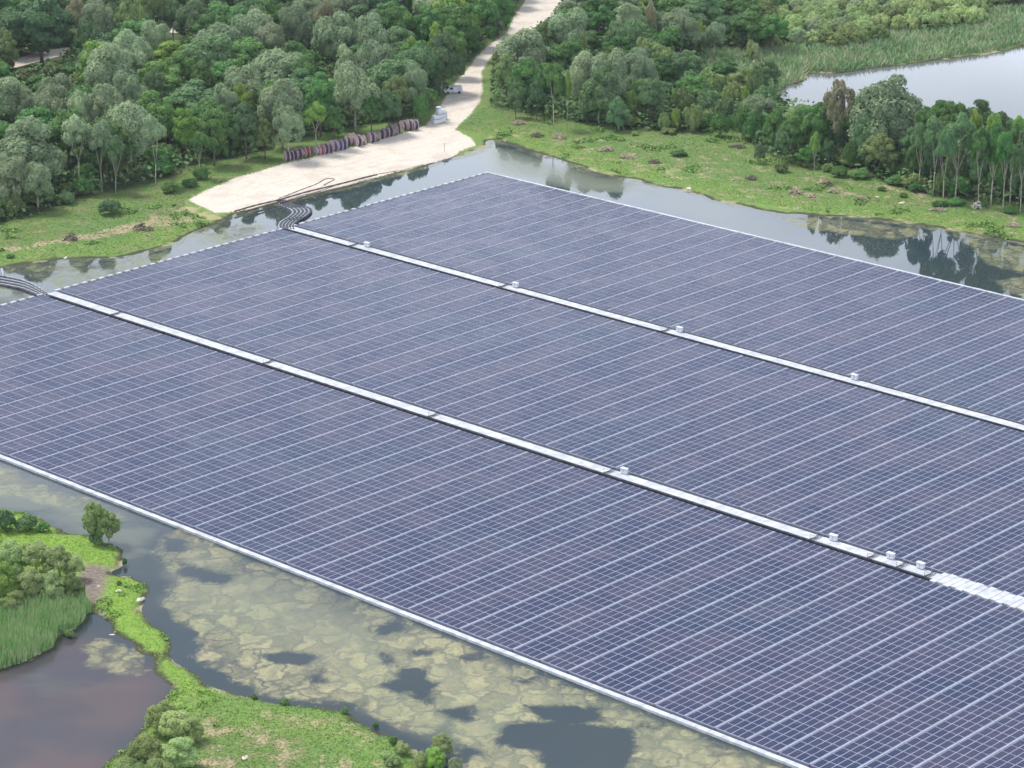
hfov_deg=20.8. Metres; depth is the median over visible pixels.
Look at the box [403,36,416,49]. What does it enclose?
tree
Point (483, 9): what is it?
tree
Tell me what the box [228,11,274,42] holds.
willow tree
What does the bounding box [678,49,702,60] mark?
tree
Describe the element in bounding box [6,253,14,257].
bush
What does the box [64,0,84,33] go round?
tree
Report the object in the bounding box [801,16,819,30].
bush
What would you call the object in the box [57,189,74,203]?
bush
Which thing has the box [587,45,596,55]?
bush
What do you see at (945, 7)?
bush
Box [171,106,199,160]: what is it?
tree
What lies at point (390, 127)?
cable drum
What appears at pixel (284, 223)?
floating cable
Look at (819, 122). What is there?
tree
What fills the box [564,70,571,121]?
tree
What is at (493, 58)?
tree
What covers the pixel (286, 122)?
willow tree
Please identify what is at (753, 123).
bush
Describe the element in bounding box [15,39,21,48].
bush
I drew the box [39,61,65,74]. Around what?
bush
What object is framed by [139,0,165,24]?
tree
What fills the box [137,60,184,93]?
tree
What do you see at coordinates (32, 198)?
bush
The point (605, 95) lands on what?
tree
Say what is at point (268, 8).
tree
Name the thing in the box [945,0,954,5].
bush
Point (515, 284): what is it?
junction box
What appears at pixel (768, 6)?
tree
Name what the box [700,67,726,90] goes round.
bush
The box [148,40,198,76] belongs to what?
tree
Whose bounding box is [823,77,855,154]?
tree
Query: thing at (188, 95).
tree
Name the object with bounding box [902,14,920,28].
bush
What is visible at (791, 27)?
bush
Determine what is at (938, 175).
bush
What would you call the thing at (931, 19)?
bush
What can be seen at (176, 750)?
bush
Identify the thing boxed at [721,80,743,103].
bush
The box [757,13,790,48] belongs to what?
tree
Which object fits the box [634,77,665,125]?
tree
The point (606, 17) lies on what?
tree
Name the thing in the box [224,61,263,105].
willow tree
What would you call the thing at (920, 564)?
junction box
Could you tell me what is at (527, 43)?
willow tree
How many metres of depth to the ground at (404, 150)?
646.13 m
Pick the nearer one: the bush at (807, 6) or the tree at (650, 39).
the tree at (650, 39)
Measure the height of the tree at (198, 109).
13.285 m
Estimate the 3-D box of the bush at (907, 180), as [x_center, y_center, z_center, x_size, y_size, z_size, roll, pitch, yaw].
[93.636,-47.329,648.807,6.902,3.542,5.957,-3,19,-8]
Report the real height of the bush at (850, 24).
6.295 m
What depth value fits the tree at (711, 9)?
801.05 m
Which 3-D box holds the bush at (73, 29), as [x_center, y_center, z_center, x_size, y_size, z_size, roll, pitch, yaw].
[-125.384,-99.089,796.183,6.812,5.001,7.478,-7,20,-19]
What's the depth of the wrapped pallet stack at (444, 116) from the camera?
709.63 m
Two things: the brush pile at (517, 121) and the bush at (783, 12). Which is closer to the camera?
the brush pile at (517, 121)
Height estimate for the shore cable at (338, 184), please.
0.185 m
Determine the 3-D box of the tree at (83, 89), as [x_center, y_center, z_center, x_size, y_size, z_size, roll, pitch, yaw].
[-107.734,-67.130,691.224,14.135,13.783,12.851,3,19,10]
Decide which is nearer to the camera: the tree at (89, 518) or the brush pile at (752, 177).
the tree at (89, 518)
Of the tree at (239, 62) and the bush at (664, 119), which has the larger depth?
the tree at (239, 62)
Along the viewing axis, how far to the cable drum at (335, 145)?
680.01 m
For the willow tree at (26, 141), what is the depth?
635.16 m
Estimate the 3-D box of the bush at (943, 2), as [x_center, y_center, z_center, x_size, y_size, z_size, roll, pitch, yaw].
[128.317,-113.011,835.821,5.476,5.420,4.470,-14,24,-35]
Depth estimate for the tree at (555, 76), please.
696.70 m
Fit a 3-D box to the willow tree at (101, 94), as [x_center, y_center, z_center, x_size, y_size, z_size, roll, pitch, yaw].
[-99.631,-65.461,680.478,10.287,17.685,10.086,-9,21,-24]
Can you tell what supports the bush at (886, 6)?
on the ground at (404, 150)
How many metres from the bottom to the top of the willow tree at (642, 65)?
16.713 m
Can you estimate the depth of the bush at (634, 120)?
702.14 m
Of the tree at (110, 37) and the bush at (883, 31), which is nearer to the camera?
the tree at (110, 37)
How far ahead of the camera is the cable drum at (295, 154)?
672.69 m
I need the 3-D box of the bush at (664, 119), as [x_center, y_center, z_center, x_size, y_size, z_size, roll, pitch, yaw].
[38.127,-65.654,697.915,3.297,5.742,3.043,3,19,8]
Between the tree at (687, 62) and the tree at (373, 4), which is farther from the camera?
the tree at (373, 4)
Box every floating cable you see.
[0,276,47,293]
[0,278,50,296]
[0,281,49,297]
[0,284,45,297]
[277,201,295,229]
[280,200,299,229]
[281,200,303,230]
[284,199,311,228]
[286,202,307,228]
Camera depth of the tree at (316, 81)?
700.12 m
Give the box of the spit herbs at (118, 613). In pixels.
[0,508,432,767]
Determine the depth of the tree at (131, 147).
649.18 m
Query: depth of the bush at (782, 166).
661.26 m
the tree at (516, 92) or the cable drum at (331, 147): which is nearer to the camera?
the cable drum at (331, 147)
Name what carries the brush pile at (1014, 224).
on the ground at (404, 150)
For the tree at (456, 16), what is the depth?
772.02 m
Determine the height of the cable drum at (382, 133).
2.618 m
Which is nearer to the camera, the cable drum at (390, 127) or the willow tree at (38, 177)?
the willow tree at (38, 177)
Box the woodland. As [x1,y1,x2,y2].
[8,0,1023,197]
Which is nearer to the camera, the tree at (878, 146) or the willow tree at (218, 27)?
the tree at (878, 146)
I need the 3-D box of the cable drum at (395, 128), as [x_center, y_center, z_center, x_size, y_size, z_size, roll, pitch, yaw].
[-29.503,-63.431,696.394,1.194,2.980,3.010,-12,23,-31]
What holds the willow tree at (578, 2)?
on the ground at (404, 150)
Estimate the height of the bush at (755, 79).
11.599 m
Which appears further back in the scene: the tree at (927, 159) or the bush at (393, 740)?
the tree at (927, 159)
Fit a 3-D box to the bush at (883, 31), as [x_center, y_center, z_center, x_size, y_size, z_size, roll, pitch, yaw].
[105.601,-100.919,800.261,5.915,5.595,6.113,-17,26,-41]
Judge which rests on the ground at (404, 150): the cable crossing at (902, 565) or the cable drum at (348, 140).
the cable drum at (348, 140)
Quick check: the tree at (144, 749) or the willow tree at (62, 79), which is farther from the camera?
the willow tree at (62, 79)
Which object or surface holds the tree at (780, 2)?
on the ground at (404, 150)
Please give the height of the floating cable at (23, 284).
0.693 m
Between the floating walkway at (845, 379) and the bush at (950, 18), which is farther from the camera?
the bush at (950, 18)
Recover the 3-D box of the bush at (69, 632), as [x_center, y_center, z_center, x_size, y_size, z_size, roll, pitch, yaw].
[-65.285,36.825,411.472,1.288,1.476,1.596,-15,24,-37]
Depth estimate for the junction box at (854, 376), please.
520.17 m
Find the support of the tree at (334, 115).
on the ground at (404, 150)
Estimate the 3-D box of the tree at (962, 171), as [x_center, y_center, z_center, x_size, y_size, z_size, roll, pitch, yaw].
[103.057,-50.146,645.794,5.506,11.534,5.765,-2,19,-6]
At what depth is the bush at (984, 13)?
823.53 m
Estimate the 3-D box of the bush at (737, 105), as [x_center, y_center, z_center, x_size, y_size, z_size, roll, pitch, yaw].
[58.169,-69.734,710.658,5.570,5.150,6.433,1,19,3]
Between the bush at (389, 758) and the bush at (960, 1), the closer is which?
the bush at (389, 758)
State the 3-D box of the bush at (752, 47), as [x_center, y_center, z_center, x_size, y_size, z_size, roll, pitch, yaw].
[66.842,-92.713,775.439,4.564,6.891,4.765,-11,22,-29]
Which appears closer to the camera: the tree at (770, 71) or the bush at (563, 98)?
the bush at (563, 98)
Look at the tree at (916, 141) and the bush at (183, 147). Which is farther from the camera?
the bush at (183, 147)
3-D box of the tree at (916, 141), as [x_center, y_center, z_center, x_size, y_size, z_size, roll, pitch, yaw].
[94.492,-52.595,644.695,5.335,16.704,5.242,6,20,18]
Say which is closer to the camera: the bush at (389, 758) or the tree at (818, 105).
the bush at (389, 758)
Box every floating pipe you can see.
[0,275,47,292]
[0,280,50,297]
[0,283,37,293]
[1,278,45,293]
[276,201,293,227]
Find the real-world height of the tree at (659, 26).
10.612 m
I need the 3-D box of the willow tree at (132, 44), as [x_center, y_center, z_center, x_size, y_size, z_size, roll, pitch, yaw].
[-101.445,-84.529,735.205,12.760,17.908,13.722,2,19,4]
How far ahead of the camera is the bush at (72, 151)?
669.82 m
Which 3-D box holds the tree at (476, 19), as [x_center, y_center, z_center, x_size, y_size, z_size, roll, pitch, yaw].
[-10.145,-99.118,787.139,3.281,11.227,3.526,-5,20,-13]
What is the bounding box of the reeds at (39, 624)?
[0,589,91,668]
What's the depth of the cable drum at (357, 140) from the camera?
685.59 m
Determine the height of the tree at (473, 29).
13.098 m
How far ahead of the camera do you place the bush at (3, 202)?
623.73 m
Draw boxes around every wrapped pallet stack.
[432,115,438,123]
[436,110,442,123]
[439,109,445,121]
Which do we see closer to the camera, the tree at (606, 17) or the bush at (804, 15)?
the tree at (606, 17)
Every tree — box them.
[0,0,20,12]
[0,0,74,66]
[0,6,31,37]
[0,21,6,37]
[0,30,18,62]
[0,61,15,79]
[0,76,27,117]
[0,101,16,125]
[0,115,66,182]
[0,120,8,139]
[0,125,49,158]
[0,153,29,197]
[0,538,33,574]
[0,561,21,597]
[0,590,28,612]
[12,106,54,125]
[13,568,42,595]
[15,87,40,114]
[20,161,54,211]
[20,540,51,569]
[34,0,72,9]
[34,83,70,117]
[37,72,75,107]
[40,570,65,599]
[43,544,73,577]
[45,108,86,171]
[54,85,92,115]
[61,114,92,176]
[63,552,84,575]
[63,572,85,598]
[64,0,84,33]
[67,89,92,122]
[73,16,103,48]
[73,117,137,182]
[75,39,119,83]
[75,40,108,69]
[79,500,102,536]
[81,0,117,32]
[82,41,138,88]
[85,81,123,121]
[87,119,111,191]
[93,33,134,63]
[94,0,124,19]
[94,102,136,137]
[95,507,121,544]
[101,134,125,193]
[106,100,156,171]
[111,18,146,37]
[112,29,153,71]
[112,70,148,102]
[112,757,143,767]
[113,13,151,28]
[115,0,145,27]
[126,733,162,764]
[134,90,176,144]
[137,19,176,58]
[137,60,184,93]
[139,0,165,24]
[140,66,168,101]
[141,113,166,185]
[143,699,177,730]
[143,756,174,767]
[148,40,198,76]
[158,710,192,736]
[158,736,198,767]
[161,0,183,38]
[165,78,215,116]
[166,51,195,78]
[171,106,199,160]
[173,0,210,37]
[183,33,236,68]
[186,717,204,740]
[189,8,235,34]
[189,131,210,167]
[190,59,219,88]
[190,99,235,151]
[193,0,227,7]
[193,106,229,165]
[194,21,241,55]
[206,0,235,13]
[209,59,242,90]
[212,82,237,114]
[223,57,244,89]
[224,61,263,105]
[227,6,249,34]
[227,101,262,158]
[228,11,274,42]
[230,36,268,69]
[231,83,256,111]
[233,0,242,4]
[233,0,263,9]
[247,8,273,35]
[251,47,308,83]
[253,21,285,75]
[254,116,275,159]
[255,0,280,8]
[256,77,303,131]
[257,0,286,25]
[257,78,304,148]
[271,40,321,72]
[272,104,304,149]
[278,1,312,48]
[284,18,314,47]
[285,0,311,14]
[288,0,322,23]
[288,68,314,106]
[291,53,318,76]
[302,71,342,126]
[303,83,334,136]
[304,101,326,144]
[311,10,362,60]
[312,0,336,24]
[324,105,344,139]
[329,68,365,118]
[330,0,368,13]
[331,61,380,133]
[333,44,359,73]
[336,44,371,67]
[343,4,383,24]
[348,11,388,48]
[355,39,394,77]
[358,92,383,130]
[359,0,391,9]
[367,57,428,100]
[375,0,407,10]
[377,89,401,125]
[379,1,410,27]
[381,5,418,40]
[381,74,407,121]
[384,26,415,53]
[390,40,428,59]
[394,45,444,77]
[402,60,427,118]
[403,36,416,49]
[412,0,436,15]
[413,3,440,45]
[420,31,465,93]
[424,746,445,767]
[425,2,458,39]
[427,22,440,47]
[430,731,453,753]
[432,0,467,15]
[435,4,472,39]
[443,26,467,77]
[456,17,480,60]
[464,0,500,43]
[465,0,481,12]
[472,14,481,36]
[485,0,514,35]
[491,50,499,65]
[492,28,551,63]
[494,53,516,94]
[504,58,545,108]
[505,82,525,117]
[526,62,565,93]
[526,79,547,119]
[535,18,558,45]
[542,62,564,128]
[545,38,587,69]
[548,7,588,60]
[554,0,577,14]
[559,7,588,28]
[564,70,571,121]
[565,6,591,25]
[566,0,583,6]
[569,50,598,99]
[577,65,622,122]
[578,31,587,65]
[579,30,600,46]
[580,0,617,30]
[588,4,615,34]
[589,47,627,109]
[595,45,615,65]
[601,34,635,54]
[602,0,637,14]
[602,20,635,46]
[605,96,630,130]
[614,5,644,24]
[617,2,648,28]
[622,47,658,106]
[622,77,645,107]
[623,17,648,42]
[626,47,653,58]
[626,89,637,111]
[631,37,653,48]
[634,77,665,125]
[637,0,659,17]
[640,0,684,15]
[640,27,665,44]
[644,0,656,31]
[649,11,672,32]
[654,54,677,83]
[657,26,684,49]
[660,7,701,51]
[666,52,702,79]
[672,74,710,94]
[677,0,723,19]
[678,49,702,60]
[684,13,708,45]
[701,21,725,56]
[711,57,737,75]
[715,14,737,44]
[720,0,759,15]
[725,67,751,90]
[727,4,772,41]
[737,94,777,113]
[741,86,748,101]
[754,0,778,13]
[754,141,765,163]
[756,58,782,83]
[757,0,789,5]
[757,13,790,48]
[761,108,785,150]
[774,127,790,161]
[780,108,809,157]
[783,103,809,117]
[788,104,817,147]
[797,144,815,167]
[801,107,833,158]
[809,131,820,179]
[813,98,834,125]
[821,140,835,161]
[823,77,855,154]
[830,127,844,147]
[838,104,855,138]
[847,74,922,149]
[849,113,883,166]
[859,132,900,172]
[891,133,907,158]
[899,127,924,172]
[904,146,923,172]
[910,122,925,176]
[914,104,936,176]
[920,140,942,179]
[923,114,945,195]
[928,99,946,121]
[934,127,957,200]
[937,100,970,134]
[945,110,976,196]
[945,145,967,177]
[965,99,993,131]
[965,108,983,153]
[969,150,990,189]
[970,125,989,206]
[985,110,1013,132]
[985,113,1001,192]
[985,122,1003,205]
[987,159,1009,196]
[994,130,1016,212]
[1003,122,1023,204]
[1006,158,1023,200]
[1012,115,1023,176]
[1013,130,1023,212]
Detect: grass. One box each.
[0,107,1023,262]
[0,511,199,763]
[109,680,424,767]
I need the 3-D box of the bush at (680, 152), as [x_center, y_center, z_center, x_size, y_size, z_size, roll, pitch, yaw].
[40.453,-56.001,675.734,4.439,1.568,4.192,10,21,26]
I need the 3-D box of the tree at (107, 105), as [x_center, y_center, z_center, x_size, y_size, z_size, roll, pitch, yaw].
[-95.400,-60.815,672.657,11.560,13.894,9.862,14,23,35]
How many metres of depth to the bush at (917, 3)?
835.58 m
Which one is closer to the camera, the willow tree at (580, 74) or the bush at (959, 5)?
the willow tree at (580, 74)
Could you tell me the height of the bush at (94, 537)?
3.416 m
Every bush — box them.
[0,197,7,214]
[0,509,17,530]
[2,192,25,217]
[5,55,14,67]
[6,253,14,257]
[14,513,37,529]
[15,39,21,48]
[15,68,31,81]
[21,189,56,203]
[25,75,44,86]
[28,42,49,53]
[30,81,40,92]
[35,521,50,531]
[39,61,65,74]
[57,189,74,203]
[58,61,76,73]
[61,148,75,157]
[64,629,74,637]
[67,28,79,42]
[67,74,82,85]
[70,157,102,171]
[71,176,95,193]
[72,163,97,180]
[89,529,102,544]
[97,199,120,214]
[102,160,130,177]
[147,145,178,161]
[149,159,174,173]
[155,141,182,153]
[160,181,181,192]
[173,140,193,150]
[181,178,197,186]
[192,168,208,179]
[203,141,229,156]
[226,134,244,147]
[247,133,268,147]
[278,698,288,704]
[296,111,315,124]
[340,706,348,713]
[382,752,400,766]
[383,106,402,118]
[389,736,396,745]
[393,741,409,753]
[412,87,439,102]
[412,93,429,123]
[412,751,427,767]
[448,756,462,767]
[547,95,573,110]
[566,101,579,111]
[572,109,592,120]
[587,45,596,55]
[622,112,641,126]
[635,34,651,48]
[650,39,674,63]
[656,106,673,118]
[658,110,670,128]
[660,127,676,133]
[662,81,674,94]
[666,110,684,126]
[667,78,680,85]
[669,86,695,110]
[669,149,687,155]
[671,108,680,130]
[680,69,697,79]
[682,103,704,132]
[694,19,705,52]
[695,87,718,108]
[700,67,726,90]
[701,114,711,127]
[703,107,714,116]
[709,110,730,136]
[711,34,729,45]
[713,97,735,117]
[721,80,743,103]
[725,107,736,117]
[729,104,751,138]
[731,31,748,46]
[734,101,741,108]
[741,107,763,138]
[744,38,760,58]
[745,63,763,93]
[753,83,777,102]
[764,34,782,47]
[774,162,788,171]
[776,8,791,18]
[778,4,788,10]
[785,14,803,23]
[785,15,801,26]
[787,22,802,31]
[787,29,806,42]
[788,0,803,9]
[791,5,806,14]
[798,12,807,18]
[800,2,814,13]
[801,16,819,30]
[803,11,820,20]
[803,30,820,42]
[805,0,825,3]
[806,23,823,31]
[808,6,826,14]
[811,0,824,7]
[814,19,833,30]
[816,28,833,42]
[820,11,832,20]
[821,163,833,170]
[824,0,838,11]
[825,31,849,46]
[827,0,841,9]
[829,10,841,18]
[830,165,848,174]
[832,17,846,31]
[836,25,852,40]
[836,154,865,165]
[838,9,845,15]
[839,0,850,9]
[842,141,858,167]
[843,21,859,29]
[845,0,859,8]
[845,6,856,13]
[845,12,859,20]
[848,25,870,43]
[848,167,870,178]
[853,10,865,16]
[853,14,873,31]
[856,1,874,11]
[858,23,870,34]
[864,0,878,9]
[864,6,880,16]
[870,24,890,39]
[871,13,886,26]
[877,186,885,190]
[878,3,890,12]
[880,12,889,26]
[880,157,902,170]
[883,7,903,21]
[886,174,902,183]
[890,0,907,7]
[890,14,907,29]
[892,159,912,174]
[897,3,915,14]
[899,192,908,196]
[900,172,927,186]
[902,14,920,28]
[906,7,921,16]
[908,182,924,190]
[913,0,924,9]
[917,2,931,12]
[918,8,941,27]
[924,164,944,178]
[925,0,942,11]
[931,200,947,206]
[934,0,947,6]
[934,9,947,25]
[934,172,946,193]
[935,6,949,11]
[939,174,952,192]
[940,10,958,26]
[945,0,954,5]
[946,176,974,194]
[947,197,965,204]
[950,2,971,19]
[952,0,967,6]
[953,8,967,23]
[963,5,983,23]
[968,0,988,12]
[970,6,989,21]
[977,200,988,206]
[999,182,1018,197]
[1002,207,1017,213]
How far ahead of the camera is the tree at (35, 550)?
429.64 m
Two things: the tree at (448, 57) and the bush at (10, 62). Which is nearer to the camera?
the tree at (448, 57)
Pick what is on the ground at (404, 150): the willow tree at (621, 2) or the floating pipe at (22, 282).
the willow tree at (621, 2)
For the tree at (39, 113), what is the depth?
667.63 m
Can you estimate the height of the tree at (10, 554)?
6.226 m
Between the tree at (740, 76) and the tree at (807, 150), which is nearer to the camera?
the tree at (807, 150)
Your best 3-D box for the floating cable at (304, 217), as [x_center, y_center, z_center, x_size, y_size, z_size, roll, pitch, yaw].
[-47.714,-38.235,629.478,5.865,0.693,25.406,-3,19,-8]
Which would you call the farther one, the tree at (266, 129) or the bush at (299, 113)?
the bush at (299, 113)
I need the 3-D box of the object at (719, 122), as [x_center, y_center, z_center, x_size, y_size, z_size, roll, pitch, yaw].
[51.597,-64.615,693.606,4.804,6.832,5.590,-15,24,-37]
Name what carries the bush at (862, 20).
on the ground at (404, 150)
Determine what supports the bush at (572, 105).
on the ground at (404, 150)
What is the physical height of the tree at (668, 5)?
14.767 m
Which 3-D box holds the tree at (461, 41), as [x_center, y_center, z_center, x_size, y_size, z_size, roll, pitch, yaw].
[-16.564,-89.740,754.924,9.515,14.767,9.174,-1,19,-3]
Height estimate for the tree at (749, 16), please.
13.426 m
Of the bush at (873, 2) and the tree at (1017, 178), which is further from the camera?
the bush at (873, 2)
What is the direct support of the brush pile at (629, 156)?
on the ground at (404, 150)
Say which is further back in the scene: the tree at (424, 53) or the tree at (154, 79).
the tree at (424, 53)
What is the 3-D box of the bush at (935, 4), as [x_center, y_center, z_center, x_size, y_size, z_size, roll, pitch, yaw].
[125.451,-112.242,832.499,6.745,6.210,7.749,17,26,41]
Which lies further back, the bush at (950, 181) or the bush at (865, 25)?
the bush at (865, 25)
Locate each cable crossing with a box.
[261,357,275,364]
[427,410,441,417]
[603,466,617,473]
[660,325,671,331]
[809,531,823,540]
[866,549,880,558]
[896,559,909,568]
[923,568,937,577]
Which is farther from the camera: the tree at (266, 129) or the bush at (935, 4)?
the bush at (935, 4)
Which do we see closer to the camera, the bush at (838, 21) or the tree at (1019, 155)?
the tree at (1019, 155)
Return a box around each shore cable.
[234,174,376,211]
[245,182,359,211]
[280,178,333,197]
[306,170,397,194]
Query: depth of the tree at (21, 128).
650.58 m
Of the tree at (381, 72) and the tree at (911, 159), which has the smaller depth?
the tree at (911, 159)
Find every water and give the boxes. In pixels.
[0,140,1023,767]
[775,47,1023,126]
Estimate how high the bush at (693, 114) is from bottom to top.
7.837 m
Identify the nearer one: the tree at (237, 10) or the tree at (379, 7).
the tree at (237, 10)
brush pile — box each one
[62,232,80,240]
[132,222,153,230]
[509,119,526,124]
[529,131,544,137]
[552,133,566,139]
[597,146,615,150]
[618,154,636,158]
[648,158,662,163]
[728,144,745,148]
[744,174,756,180]
[787,187,802,194]
[805,192,817,197]
[820,180,833,186]
[825,188,838,192]
[856,195,869,199]
[929,206,946,211]
[971,201,984,208]
[1005,221,1020,226]
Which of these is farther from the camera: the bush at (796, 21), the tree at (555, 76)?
the bush at (796, 21)
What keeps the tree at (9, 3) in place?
on the ground at (404, 150)
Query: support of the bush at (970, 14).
on the ground at (404, 150)
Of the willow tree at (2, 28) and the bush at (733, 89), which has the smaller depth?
the bush at (733, 89)
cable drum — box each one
[284,150,290,160]
[287,151,294,160]
[291,150,297,158]
[294,147,302,158]
[297,146,306,157]
[305,146,310,155]
[312,145,321,154]
[316,145,324,154]
[320,142,329,153]
[328,140,338,151]
[329,143,332,152]
[336,139,343,150]
[340,138,346,149]
[344,136,351,145]
[347,133,354,144]
[353,134,361,146]
[361,135,366,144]
[367,131,375,142]
[374,131,380,141]
[377,129,384,138]
[381,127,389,137]
[386,125,393,135]
[391,124,398,134]
[399,120,407,129]
[406,119,412,129]
[412,119,418,129]
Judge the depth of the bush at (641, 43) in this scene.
757.82 m
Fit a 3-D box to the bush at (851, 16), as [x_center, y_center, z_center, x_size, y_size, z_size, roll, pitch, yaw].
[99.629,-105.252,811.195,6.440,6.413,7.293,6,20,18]
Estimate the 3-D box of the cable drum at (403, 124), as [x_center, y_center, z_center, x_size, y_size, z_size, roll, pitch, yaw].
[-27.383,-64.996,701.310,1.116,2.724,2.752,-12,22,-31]
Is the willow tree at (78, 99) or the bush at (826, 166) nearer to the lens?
the bush at (826, 166)
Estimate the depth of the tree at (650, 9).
785.85 m
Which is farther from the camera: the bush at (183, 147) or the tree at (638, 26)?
the tree at (638, 26)
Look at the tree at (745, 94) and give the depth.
713.32 m
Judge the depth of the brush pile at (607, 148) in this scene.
682.11 m
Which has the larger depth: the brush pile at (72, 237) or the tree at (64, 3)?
the tree at (64, 3)
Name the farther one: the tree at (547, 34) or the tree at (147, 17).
the tree at (147, 17)
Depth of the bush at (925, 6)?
826.49 m
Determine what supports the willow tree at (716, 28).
on the ground at (404, 150)
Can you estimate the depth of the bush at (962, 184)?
641.44 m
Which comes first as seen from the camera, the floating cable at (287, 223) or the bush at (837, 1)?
the floating cable at (287, 223)
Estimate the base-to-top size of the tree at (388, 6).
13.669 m
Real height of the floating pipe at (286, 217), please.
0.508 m
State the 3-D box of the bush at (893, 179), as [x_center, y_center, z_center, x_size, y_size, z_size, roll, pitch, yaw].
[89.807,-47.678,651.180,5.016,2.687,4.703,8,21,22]
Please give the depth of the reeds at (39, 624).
411.62 m
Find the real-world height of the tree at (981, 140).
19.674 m
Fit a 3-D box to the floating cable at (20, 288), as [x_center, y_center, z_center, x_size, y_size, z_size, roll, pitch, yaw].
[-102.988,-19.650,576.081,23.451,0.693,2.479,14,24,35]
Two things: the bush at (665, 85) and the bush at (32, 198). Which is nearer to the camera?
the bush at (32, 198)
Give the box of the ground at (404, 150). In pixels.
[0,0,1023,767]
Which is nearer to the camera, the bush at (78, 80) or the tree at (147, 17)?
the bush at (78, 80)
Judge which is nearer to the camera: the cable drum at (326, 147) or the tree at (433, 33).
the cable drum at (326, 147)
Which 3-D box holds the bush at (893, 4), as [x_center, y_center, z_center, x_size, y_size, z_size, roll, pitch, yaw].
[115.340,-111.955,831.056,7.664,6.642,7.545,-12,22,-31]
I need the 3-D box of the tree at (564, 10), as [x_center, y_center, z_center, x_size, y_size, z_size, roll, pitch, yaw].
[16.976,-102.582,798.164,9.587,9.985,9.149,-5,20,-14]
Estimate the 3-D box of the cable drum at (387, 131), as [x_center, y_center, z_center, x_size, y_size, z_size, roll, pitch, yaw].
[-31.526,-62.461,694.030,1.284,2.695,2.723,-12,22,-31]
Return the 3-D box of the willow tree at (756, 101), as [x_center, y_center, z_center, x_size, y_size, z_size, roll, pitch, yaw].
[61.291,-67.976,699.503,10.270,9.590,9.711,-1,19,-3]
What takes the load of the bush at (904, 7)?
on the ground at (404, 150)
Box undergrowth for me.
[0,0,1023,219]
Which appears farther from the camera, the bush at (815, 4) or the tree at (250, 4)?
the bush at (815, 4)
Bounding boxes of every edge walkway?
[0,454,809,767]
[489,172,1023,300]
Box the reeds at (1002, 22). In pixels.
[693,3,1023,88]
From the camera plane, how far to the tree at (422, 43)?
744.18 m
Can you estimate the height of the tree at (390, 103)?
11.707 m
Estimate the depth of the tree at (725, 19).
792.79 m
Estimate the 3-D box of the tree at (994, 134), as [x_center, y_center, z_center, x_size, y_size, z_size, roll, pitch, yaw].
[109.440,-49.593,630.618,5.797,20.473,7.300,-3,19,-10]
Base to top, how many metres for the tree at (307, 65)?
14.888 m
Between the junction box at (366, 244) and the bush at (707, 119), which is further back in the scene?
the bush at (707, 119)
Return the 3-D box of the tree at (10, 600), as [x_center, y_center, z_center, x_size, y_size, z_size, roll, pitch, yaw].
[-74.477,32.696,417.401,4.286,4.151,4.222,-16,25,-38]
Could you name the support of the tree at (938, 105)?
on the ground at (404, 150)
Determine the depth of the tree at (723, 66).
745.20 m
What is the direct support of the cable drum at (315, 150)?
on the ground at (404, 150)
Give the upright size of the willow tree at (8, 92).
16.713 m
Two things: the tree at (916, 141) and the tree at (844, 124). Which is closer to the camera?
the tree at (916, 141)
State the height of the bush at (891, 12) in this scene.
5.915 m
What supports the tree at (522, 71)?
on the ground at (404, 150)
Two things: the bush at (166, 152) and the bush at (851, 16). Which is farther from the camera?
the bush at (851, 16)
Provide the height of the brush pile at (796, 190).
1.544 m
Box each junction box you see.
[364,241,369,246]
[512,281,518,287]
[620,467,628,474]
[676,326,683,332]
[829,533,837,541]
[851,373,857,379]
[886,551,895,559]
[916,560,924,569]
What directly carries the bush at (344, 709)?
on the ground at (404, 150)
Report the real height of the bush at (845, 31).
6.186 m
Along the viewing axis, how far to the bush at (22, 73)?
747.22 m
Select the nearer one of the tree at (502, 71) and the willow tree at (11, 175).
the willow tree at (11, 175)
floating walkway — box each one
[45,291,1023,611]
[286,226,1023,432]
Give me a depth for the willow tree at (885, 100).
660.08 m
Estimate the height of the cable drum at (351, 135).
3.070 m
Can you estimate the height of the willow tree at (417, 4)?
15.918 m
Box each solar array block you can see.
[0,293,1023,767]
[54,228,1023,596]
[291,172,1023,422]
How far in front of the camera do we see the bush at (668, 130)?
695.88 m
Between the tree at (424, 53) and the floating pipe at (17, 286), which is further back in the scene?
the tree at (424, 53)
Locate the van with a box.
[443,85,462,93]
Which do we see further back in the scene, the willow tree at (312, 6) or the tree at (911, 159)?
the willow tree at (312, 6)
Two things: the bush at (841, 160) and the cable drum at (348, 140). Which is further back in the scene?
the cable drum at (348, 140)
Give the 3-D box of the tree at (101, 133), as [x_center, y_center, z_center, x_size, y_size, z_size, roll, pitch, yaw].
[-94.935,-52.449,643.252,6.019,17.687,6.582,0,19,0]
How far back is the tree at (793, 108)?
688.65 m
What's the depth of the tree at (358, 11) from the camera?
780.63 m
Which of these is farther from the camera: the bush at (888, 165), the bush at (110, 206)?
the bush at (888, 165)
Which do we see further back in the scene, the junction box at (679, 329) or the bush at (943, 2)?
the bush at (943, 2)
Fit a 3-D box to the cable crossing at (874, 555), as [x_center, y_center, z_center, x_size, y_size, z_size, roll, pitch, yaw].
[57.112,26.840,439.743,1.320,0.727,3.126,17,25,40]
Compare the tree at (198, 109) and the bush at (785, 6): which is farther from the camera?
the bush at (785, 6)
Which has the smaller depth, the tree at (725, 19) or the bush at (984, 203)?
the bush at (984, 203)
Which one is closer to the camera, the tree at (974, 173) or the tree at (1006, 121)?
the tree at (974, 173)
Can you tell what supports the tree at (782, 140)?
on the ground at (404, 150)

